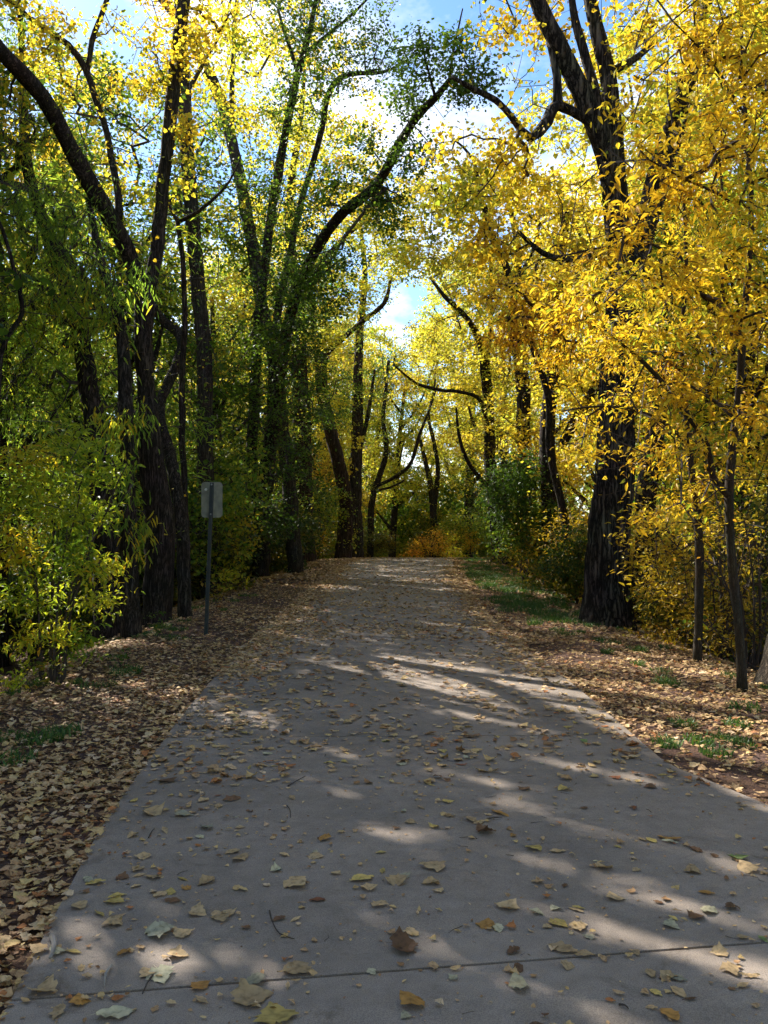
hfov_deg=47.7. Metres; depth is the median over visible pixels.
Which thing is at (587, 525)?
shrub
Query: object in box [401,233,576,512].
cottonwood tree
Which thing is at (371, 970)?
fallen leaf
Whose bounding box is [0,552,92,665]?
shrub
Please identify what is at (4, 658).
willow tree
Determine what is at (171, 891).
fallen leaf
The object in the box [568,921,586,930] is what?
fallen leaf
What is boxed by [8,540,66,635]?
shrub
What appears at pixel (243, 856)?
fallen leaf
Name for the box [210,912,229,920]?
fallen leaf
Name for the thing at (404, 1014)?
fallen leaf
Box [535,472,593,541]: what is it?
shrub
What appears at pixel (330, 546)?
shrub
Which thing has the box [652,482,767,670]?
shrub
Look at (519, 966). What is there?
fallen leaf
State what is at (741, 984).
fallen leaf
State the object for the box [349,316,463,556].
cottonwood tree
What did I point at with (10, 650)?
shrub
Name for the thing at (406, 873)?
fallen leaf
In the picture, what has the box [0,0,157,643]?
willow tree
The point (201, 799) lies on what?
fallen leaf
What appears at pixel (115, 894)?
fallen leaf
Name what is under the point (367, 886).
fallen leaf
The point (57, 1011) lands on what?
fallen leaf
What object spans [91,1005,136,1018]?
fallen leaf
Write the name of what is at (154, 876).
fallen leaf
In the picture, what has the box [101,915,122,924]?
fallen leaf
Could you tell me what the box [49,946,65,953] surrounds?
fallen leaf
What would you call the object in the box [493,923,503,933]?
fallen leaf
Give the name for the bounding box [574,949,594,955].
fallen leaf
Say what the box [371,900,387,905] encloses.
fallen leaf
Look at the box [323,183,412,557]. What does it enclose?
cottonwood tree
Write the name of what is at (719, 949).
fallen leaf
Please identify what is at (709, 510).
shrub
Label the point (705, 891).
fallen leaf
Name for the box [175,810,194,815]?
fallen leaf
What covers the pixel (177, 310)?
elm tree
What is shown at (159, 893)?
fallen leaf
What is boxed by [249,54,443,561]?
cottonwood tree
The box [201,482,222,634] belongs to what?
trail sign
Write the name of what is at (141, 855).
fallen leaf
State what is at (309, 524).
shrub
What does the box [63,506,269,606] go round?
shrub
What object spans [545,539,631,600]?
shrub
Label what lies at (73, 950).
fallen leaf
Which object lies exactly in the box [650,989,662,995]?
fallen leaf
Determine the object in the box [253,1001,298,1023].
fallen leaf
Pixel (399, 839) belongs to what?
leaf crumbs
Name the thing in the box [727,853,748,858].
fallen leaf
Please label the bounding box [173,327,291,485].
cottonwood tree
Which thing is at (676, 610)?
shrub
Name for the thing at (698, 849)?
fallen leaf
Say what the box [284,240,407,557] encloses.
cottonwood tree
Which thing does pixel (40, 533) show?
shrub
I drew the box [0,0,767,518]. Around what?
sky
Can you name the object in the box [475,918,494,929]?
fallen leaf
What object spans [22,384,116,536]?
woodland tree
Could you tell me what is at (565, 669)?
leaf litter
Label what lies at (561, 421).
cottonwood tree
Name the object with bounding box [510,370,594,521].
cottonwood tree
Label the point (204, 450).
cottonwood tree
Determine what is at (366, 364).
cottonwood tree
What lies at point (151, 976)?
fallen twig
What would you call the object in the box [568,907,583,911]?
fallen leaf
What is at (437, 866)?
fallen leaf
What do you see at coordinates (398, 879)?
fallen leaf
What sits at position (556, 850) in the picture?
fallen leaf
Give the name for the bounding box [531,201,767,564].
woodland tree
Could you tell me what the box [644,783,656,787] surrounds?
fallen leaf
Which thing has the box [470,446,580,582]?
shrub
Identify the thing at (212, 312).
woodland tree
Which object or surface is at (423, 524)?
shrub
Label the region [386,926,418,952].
fallen leaf
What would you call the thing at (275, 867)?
fallen leaf
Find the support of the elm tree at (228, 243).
on the ground
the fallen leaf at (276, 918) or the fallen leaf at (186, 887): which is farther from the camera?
the fallen leaf at (186, 887)
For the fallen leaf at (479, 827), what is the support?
on the path
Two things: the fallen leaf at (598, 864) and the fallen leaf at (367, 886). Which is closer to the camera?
the fallen leaf at (367, 886)
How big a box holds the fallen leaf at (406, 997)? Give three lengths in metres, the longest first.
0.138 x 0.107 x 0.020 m
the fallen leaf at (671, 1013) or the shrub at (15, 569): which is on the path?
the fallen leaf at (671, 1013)
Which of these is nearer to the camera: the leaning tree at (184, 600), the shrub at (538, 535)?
the leaning tree at (184, 600)
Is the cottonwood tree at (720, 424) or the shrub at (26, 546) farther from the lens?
the cottonwood tree at (720, 424)
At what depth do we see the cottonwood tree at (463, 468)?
73.67 m
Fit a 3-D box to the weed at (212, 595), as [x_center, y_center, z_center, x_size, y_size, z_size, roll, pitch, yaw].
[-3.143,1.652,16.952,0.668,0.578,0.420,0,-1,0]
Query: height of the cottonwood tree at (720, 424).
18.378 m
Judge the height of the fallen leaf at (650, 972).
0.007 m
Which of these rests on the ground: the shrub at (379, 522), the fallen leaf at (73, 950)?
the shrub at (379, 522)
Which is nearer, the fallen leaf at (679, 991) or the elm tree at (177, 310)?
the fallen leaf at (679, 991)
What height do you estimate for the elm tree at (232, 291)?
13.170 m
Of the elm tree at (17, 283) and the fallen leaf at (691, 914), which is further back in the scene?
the elm tree at (17, 283)
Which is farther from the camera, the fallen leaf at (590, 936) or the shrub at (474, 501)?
the shrub at (474, 501)
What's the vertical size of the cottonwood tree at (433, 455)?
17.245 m
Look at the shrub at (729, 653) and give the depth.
14.97 m
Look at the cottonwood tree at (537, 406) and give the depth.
33.30 m
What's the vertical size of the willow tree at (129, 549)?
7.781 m
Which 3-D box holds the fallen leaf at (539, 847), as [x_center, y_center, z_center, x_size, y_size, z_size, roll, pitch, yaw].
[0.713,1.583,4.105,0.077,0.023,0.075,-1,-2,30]
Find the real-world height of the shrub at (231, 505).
4.414 m
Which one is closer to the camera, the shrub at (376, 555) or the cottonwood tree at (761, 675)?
the cottonwood tree at (761, 675)
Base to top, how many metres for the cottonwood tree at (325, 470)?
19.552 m
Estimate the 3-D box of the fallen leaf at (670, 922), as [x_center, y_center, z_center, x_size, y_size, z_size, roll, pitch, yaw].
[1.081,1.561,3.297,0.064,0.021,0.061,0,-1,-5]
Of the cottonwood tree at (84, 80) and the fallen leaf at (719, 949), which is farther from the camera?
the cottonwood tree at (84, 80)
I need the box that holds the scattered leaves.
[21,557,767,1023]
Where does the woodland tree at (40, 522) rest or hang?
on the ground
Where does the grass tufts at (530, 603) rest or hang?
on the ground
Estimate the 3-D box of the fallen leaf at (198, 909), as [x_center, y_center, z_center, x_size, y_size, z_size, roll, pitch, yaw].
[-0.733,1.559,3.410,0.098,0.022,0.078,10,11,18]
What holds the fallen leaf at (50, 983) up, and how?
on the path
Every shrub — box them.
[0,405,158,694]
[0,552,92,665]
[0,565,49,652]
[8,509,92,637]
[8,530,48,572]
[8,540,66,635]
[19,511,63,563]
[55,485,142,605]
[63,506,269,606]
[138,436,282,597]
[141,488,240,603]
[189,499,309,583]
[197,492,311,578]
[234,494,333,574]
[246,521,322,577]
[278,483,361,558]
[300,510,328,554]
[315,525,360,558]
[334,525,399,556]
[363,464,468,556]
[363,487,419,556]
[363,543,382,557]
[375,521,422,557]
[398,508,451,557]
[399,478,486,556]
[402,524,454,557]
[421,523,479,557]
[433,506,492,556]
[436,528,468,556]
[443,481,487,556]
[457,507,490,556]
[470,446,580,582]
[478,490,564,562]
[487,513,541,571]
[498,501,590,597]
[507,525,575,592]
[513,511,633,603]
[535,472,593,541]
[535,505,633,601]
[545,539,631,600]
[564,512,678,592]
[604,491,767,659]
[622,566,763,648]
[628,465,767,670]
[629,475,767,645]
[629,549,694,635]
[630,547,767,657]
[635,526,767,667]
[635,543,709,642]
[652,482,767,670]
[656,515,766,661]
[677,520,761,582]
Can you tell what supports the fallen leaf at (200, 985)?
on the path
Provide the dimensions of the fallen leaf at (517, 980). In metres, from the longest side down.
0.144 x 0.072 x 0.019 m
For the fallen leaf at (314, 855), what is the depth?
4.01 m
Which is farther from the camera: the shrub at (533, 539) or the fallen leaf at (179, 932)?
the shrub at (533, 539)
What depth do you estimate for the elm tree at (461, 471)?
56.11 m
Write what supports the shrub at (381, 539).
on the ground
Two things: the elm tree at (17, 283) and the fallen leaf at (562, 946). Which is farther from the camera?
the elm tree at (17, 283)
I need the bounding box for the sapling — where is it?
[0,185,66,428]
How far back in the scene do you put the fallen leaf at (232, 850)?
4.07 m
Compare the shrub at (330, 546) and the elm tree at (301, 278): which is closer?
the elm tree at (301, 278)
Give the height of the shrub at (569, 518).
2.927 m
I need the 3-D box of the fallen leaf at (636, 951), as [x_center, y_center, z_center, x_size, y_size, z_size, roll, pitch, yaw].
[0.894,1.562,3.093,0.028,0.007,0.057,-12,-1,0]
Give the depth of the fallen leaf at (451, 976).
2.92 m
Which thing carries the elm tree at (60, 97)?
on the ground
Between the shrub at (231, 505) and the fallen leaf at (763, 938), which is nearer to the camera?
the fallen leaf at (763, 938)
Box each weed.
[18,646,81,689]
[100,648,130,668]
[147,611,169,630]
[205,582,239,607]
[216,568,249,596]
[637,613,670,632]
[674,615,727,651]
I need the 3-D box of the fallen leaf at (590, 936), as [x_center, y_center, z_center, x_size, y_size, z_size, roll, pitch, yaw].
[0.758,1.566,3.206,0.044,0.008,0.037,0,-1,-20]
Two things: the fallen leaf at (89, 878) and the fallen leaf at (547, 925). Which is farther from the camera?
the fallen leaf at (89, 878)
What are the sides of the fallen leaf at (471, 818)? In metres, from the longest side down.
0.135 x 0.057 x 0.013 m
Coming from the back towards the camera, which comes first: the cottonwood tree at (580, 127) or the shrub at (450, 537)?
the shrub at (450, 537)
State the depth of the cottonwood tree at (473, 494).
60.40 m
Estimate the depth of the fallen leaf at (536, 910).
3.41 m
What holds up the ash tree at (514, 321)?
on the ground
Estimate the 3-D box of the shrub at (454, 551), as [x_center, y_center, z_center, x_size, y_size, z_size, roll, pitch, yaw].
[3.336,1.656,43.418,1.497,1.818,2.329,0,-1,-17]
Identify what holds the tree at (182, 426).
on the ground
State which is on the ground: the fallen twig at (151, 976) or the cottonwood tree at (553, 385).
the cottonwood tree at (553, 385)
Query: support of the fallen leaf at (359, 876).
on the path
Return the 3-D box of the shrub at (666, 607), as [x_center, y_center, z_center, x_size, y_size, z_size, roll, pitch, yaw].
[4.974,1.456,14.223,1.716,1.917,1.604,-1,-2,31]
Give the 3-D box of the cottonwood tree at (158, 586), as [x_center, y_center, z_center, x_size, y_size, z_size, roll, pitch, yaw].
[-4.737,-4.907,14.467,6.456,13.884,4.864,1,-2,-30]
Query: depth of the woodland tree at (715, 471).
28.76 m
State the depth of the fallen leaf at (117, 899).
3.53 m
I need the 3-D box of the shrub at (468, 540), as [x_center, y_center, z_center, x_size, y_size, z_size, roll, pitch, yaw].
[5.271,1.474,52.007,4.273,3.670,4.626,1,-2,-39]
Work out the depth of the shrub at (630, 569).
16.40 m
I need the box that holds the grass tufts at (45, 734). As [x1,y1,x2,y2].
[0,593,257,771]
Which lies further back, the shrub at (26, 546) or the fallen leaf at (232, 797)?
the shrub at (26, 546)
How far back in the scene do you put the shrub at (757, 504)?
13.76 m
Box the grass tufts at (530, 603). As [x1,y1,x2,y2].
[458,557,767,758]
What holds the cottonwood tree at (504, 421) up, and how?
on the ground
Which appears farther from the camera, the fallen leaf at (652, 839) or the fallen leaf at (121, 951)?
the fallen leaf at (652, 839)
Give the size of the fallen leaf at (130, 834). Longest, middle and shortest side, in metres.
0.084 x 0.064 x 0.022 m
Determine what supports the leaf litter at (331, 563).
on the ground
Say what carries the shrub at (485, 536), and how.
on the ground
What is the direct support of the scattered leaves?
on the path
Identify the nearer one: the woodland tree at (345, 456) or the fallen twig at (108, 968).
the fallen twig at (108, 968)
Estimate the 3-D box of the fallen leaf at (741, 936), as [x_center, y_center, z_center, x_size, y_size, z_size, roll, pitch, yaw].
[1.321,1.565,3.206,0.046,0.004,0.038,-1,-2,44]
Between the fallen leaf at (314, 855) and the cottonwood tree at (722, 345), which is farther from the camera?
the cottonwood tree at (722, 345)
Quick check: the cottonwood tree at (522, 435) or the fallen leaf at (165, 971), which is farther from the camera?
the cottonwood tree at (522, 435)
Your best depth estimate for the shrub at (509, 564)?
29.55 m
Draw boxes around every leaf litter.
[0,557,374,716]
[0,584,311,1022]
[452,557,767,700]
[467,585,767,804]
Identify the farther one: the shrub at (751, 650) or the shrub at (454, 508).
the shrub at (454, 508)
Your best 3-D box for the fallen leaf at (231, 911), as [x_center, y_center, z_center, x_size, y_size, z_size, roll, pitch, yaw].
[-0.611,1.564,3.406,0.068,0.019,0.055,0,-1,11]
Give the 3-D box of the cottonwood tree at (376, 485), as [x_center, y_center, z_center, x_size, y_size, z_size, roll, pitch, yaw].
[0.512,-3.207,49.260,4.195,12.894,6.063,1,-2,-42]
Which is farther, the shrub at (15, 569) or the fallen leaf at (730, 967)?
the shrub at (15, 569)
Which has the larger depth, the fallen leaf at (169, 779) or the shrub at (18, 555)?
the shrub at (18, 555)
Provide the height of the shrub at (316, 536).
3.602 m
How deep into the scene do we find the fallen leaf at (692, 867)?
3.83 m
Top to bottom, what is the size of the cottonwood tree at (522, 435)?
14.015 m
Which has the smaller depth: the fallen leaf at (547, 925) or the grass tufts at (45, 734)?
the fallen leaf at (547, 925)
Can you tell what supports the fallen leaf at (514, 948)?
on the path
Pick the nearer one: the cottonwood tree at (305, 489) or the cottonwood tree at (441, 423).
the cottonwood tree at (305, 489)
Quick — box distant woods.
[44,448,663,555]
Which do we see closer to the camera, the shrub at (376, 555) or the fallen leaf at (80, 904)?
the fallen leaf at (80, 904)
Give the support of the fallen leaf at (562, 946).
on the path
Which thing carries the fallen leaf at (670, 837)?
on the path
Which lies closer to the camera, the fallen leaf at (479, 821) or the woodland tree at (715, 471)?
the fallen leaf at (479, 821)
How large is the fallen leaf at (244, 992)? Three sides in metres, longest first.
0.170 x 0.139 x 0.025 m
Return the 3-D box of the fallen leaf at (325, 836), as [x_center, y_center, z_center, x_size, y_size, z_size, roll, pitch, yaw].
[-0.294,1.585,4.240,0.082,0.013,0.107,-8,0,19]
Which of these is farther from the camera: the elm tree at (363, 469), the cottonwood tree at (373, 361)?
the cottonwood tree at (373, 361)
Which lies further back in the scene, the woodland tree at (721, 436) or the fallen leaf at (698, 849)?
the woodland tree at (721, 436)
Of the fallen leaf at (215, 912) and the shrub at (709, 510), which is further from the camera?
the shrub at (709, 510)
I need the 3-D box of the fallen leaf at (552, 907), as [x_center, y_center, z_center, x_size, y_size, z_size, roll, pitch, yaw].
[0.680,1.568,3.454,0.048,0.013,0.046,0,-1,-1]
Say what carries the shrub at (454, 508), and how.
on the ground
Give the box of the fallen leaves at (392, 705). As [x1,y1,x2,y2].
[0,585,767,1013]
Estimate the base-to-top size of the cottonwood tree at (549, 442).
10.750 m
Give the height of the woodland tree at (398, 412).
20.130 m
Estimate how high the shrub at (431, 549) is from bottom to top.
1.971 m
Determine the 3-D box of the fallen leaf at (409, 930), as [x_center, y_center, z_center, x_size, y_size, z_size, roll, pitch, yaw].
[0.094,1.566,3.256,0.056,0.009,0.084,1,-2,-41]
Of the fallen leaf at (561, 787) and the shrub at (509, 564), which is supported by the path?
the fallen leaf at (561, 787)
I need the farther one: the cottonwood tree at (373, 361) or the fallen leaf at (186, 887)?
the cottonwood tree at (373, 361)
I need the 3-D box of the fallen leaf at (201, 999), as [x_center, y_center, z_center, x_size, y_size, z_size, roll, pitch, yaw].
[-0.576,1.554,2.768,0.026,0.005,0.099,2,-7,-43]
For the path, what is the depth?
3.95 m
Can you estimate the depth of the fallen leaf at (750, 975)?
2.92 m
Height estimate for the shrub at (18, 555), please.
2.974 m
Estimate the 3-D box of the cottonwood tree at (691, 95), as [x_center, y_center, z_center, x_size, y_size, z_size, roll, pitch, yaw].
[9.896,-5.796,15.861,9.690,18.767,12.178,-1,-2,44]
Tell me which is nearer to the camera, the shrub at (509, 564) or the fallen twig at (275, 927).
the fallen twig at (275, 927)
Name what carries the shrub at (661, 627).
on the ground
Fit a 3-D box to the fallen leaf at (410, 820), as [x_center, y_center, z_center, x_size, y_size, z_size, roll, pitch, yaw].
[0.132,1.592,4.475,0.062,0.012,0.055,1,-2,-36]
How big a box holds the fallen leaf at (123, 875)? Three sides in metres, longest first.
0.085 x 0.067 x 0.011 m
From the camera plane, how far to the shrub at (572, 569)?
18.29 m
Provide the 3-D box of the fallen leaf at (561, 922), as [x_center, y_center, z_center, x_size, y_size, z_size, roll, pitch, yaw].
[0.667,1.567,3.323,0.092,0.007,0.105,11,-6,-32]
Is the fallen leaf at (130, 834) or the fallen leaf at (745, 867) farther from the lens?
the fallen leaf at (130, 834)
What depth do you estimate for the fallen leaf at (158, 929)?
3.23 m
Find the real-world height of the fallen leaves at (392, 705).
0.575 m
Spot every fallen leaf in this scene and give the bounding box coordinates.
[27,974,57,991]
[48,1001,65,1019]
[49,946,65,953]
[66,949,80,952]
[69,992,90,1004]
[71,900,87,907]
[84,876,92,881]
[86,878,105,883]
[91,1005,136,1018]
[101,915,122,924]
[105,894,123,902]
[108,892,126,897]
[115,871,128,878]
[117,948,130,955]
[127,831,138,837]
[132,866,143,870]
[134,851,150,859]
[139,967,154,976]
[142,802,164,815]
[144,874,161,877]
[144,920,173,937]
[145,964,173,982]
[153,891,166,896]
[158,777,176,781]
[162,897,179,902]
[165,887,175,894]
[167,944,188,956]
[173,928,194,937]
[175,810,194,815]
[181,885,191,889]
[188,901,206,915]
[190,980,210,988]
[195,995,209,1003]
[197,797,208,801]
[199,874,214,883]
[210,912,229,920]
[211,910,228,917]
[222,908,235,915]
[223,795,240,800]
[225,848,239,853]
[226,978,273,1005]
[232,852,248,859]
[246,972,267,984]
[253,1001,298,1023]
[269,861,280,871]
[273,915,284,920]
[277,960,311,973]
[283,876,305,888]
[307,851,324,859]
[308,897,324,900]
[318,833,330,840]
[347,874,373,881]
[360,883,377,889]
[366,968,375,973]
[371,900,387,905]
[384,873,408,885]
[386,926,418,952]
[397,941,417,953]
[399,871,410,878]
[399,990,424,1007]
[401,1010,411,1017]
[403,925,417,935]
[404,818,416,822]
[419,860,445,871]
[421,876,438,883]
[448,973,457,979]
[466,816,475,820]
[473,820,483,823]
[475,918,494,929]
[476,822,495,831]
[491,809,509,816]
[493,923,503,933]
[494,898,519,908]
[507,945,522,953]
[509,972,528,988]
[513,961,522,972]
[525,845,543,850]
[529,908,542,914]
[542,923,551,927]
[548,918,566,926]
[549,940,580,952]
[550,848,565,851]
[550,905,560,909]
[558,784,567,790]
[560,959,574,969]
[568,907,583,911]
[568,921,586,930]
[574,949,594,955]
[582,934,594,939]
[595,861,612,867]
[607,891,624,899]
[621,751,638,754]
[632,948,639,954]
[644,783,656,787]
[645,968,655,976]
[646,837,656,842]
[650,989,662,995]
[657,835,681,838]
[659,1008,680,1021]
[660,970,673,980]
[662,917,680,929]
[668,984,685,997]
[669,973,687,979]
[684,864,701,873]
[687,910,703,918]
[689,846,702,851]
[694,890,714,893]
[700,905,717,912]
[710,942,728,955]
[719,961,738,974]
[724,902,739,908]
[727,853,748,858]
[735,982,748,988]
[737,860,758,873]
[737,934,749,937]
[737,972,759,977]
[758,935,767,941]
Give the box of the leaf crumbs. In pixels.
[21,641,767,1023]
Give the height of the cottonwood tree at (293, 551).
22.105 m
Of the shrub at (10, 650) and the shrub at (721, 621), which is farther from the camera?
the shrub at (10, 650)
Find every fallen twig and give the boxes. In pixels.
[48,933,56,958]
[104,964,112,986]
[142,974,153,993]
[269,910,294,938]
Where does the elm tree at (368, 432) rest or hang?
on the ground
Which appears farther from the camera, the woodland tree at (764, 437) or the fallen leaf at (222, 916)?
the woodland tree at (764, 437)
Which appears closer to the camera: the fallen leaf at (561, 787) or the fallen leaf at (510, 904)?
the fallen leaf at (510, 904)
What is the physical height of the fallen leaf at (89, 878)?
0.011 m
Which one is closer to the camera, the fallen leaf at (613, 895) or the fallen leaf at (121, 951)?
the fallen leaf at (121, 951)
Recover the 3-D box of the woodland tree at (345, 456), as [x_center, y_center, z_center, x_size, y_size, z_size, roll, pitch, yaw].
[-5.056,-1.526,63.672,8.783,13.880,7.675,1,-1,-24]
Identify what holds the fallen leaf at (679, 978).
on the path
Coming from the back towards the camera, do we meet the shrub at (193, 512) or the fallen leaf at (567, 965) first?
the shrub at (193, 512)
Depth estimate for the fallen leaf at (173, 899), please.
3.53 m
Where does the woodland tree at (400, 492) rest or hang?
on the ground
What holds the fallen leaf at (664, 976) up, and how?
on the path
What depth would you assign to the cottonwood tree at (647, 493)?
16.86 m
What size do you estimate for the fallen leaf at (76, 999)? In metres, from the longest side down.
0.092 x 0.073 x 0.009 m
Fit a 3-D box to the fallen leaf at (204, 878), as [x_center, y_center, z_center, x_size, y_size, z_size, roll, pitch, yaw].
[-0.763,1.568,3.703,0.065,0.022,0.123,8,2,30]
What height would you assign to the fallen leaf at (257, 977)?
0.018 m
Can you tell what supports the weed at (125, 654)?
on the ground
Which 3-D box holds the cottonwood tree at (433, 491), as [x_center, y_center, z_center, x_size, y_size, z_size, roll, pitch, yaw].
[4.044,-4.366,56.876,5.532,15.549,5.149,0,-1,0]
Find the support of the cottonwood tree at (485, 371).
on the ground
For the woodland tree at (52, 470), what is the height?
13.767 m
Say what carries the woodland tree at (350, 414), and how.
on the ground
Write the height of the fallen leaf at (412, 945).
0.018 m
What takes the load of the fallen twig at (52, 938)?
on the path
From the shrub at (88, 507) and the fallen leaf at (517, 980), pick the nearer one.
the fallen leaf at (517, 980)
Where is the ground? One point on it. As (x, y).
(726, 775)
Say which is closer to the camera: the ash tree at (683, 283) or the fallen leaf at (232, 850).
the fallen leaf at (232, 850)
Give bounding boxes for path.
[0,558,767,1023]
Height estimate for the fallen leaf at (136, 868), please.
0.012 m
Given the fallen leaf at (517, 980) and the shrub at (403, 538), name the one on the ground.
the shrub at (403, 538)
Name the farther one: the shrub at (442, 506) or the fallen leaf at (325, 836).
the shrub at (442, 506)
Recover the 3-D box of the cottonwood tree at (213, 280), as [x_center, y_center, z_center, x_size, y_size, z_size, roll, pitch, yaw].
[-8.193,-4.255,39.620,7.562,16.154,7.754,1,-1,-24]
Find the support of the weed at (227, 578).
on the ground
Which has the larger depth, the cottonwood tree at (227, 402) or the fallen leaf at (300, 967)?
the cottonwood tree at (227, 402)
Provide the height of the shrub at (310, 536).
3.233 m
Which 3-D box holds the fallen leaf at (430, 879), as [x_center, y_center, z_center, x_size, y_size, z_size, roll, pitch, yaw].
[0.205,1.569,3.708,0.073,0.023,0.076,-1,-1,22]
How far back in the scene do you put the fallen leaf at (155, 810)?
4.63 m
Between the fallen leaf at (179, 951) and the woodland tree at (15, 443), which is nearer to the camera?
the fallen leaf at (179, 951)
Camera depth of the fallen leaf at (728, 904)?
3.46 m
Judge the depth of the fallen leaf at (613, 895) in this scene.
3.56 m
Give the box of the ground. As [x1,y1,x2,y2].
[0,553,767,1014]
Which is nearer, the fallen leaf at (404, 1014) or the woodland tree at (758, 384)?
the fallen leaf at (404, 1014)
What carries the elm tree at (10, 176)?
on the ground
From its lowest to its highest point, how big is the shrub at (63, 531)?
3.538 m
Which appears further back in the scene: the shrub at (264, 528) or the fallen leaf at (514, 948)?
the shrub at (264, 528)
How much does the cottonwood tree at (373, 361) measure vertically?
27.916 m
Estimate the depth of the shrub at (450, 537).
57.31 m
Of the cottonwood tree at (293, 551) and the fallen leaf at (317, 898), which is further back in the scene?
the cottonwood tree at (293, 551)
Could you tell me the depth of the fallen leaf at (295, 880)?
3.68 m
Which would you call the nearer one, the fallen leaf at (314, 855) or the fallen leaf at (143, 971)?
the fallen leaf at (143, 971)
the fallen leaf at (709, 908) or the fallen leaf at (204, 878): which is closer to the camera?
the fallen leaf at (709, 908)
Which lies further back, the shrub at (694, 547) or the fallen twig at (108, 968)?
the shrub at (694, 547)
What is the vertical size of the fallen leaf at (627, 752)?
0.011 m
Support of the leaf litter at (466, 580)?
on the ground
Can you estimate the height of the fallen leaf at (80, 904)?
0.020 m
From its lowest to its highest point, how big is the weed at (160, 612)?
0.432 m
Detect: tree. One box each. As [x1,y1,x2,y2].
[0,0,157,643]
[0,0,278,627]
[0,2,79,169]
[0,8,288,613]
[0,43,162,448]
[0,130,202,570]
[0,144,241,667]
[0,167,24,284]
[0,250,55,359]
[5,263,116,553]
[9,330,89,537]
[13,405,110,523]
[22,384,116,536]
[30,90,288,492]
[42,161,168,638]
[82,194,228,617]
[111,191,353,526]
[114,265,312,510]
[115,48,301,576]
[121,0,271,598]
[135,253,283,463]
[137,0,394,573]
[164,192,373,494]
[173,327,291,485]
[187,266,364,533]
[191,0,528,578]
[220,239,378,497]
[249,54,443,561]
[262,363,370,542]
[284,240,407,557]
[307,313,408,491]
[309,333,404,553]
[312,409,373,526]
[314,348,436,526]
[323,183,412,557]
[327,331,452,535]
[348,347,448,557]
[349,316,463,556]
[366,147,517,566]
[374,457,425,555]
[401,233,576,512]
[402,413,475,549]
[403,244,546,556]
[404,0,762,630]
[405,331,479,557]
[409,324,514,516]
[413,120,595,598]
[438,359,538,556]
[441,363,557,556]
[443,218,605,503]
[444,14,767,662]
[447,160,572,579]
[492,160,604,588]
[507,0,767,481]
[508,156,745,508]
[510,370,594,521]
[514,0,767,691]
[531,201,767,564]
[532,255,673,496]
[575,110,767,653]
[597,100,767,627]
[624,0,767,352]
[625,87,767,525]
[634,343,765,540]
[635,238,767,516]
[665,386,767,532]
[714,0,767,684]
[754,300,767,501]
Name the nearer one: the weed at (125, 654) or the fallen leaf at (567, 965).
the fallen leaf at (567, 965)
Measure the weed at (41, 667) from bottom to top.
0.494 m
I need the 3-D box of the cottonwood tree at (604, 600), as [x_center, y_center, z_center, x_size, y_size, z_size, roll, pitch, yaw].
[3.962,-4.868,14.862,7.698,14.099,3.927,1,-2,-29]
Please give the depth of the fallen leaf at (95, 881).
3.71 m
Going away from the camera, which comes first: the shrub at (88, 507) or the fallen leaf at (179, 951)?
the fallen leaf at (179, 951)
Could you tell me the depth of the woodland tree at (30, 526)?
27.85 m
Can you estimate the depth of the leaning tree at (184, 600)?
15.78 m
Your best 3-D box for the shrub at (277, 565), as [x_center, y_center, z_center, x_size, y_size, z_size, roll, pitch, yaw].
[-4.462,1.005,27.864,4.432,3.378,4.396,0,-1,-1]
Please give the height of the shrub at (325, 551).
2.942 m
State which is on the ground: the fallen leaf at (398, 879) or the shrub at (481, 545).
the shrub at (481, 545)
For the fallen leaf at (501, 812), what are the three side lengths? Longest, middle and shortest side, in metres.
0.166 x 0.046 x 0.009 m
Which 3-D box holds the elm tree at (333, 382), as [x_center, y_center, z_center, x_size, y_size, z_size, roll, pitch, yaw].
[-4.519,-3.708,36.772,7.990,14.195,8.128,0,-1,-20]

